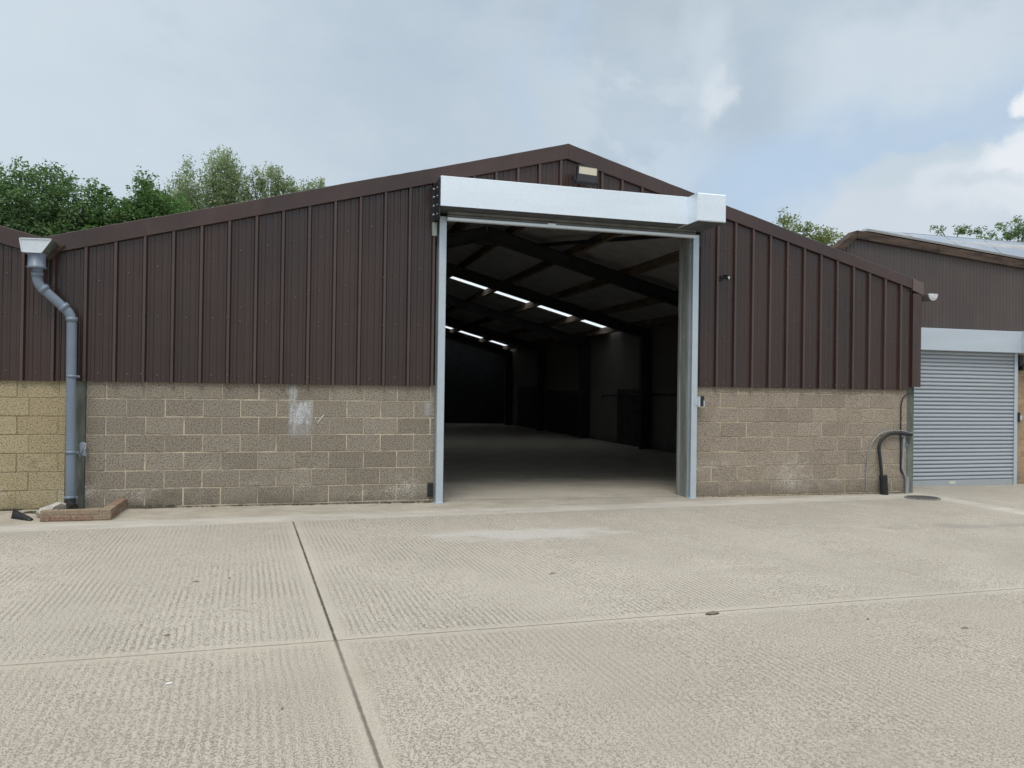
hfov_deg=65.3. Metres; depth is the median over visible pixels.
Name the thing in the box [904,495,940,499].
manhole cover
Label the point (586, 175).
floodlight
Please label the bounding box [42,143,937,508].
warehouse
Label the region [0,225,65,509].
warehouse
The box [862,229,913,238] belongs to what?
solar panel
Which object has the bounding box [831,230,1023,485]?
warehouse
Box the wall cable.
[900,393,910,493]
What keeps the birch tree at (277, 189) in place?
on the yard
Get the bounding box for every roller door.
[431,176,725,503]
[913,328,1023,485]
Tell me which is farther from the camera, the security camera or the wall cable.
the wall cable
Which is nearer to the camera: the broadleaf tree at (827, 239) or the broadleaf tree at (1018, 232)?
the broadleaf tree at (1018, 232)
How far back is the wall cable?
13.06 m
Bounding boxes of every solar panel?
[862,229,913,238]
[906,233,958,246]
[945,236,1002,254]
[984,239,1023,258]
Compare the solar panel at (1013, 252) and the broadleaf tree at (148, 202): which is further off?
the broadleaf tree at (148, 202)
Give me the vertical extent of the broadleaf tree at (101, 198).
10.492 m
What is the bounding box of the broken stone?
[35,502,65,516]
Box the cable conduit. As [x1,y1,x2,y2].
[866,430,912,494]
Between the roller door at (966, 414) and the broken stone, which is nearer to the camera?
the broken stone
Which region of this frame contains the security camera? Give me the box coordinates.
[719,275,729,280]
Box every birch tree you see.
[159,155,217,210]
[191,144,261,209]
[241,161,325,200]
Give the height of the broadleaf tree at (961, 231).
9.654 m
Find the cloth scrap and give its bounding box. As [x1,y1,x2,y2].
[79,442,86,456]
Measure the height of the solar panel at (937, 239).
0.622 m
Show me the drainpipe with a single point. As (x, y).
(39, 251)
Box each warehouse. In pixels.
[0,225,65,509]
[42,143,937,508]
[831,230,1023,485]
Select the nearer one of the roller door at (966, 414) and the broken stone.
the broken stone
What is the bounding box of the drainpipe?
[19,237,79,508]
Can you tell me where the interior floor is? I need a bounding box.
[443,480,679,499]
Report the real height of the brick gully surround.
0.126 m
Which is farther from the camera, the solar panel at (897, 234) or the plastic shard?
the solar panel at (897, 234)
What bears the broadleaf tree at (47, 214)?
on the yard
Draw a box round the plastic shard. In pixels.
[11,509,32,520]
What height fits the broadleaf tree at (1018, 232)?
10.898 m
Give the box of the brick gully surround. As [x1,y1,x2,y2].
[40,498,126,521]
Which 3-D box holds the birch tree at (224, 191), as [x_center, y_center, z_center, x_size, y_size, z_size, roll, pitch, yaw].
[-13.463,-4.712,37.657,4.057,13.109,2.589,1,0,-16]
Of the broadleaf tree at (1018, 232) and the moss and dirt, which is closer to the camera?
the moss and dirt
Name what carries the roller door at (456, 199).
in the warehouse at (358, 341)
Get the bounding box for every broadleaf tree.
[0,156,108,236]
[81,177,128,229]
[109,165,195,223]
[770,207,844,245]
[929,224,987,236]
[976,215,1023,241]
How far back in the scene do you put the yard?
5.22 m
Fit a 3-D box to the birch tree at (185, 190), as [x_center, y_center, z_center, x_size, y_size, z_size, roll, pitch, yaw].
[-15.117,-4.470,37.154,2.985,12.572,2.462,1,0,-16]
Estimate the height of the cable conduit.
1.056 m
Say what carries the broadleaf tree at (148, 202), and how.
on the yard
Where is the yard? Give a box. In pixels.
[0,423,1023,767]
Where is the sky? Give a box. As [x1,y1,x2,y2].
[0,0,1023,245]
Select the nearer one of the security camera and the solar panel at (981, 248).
the security camera
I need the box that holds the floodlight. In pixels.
[572,164,598,188]
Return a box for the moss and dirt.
[0,493,875,512]

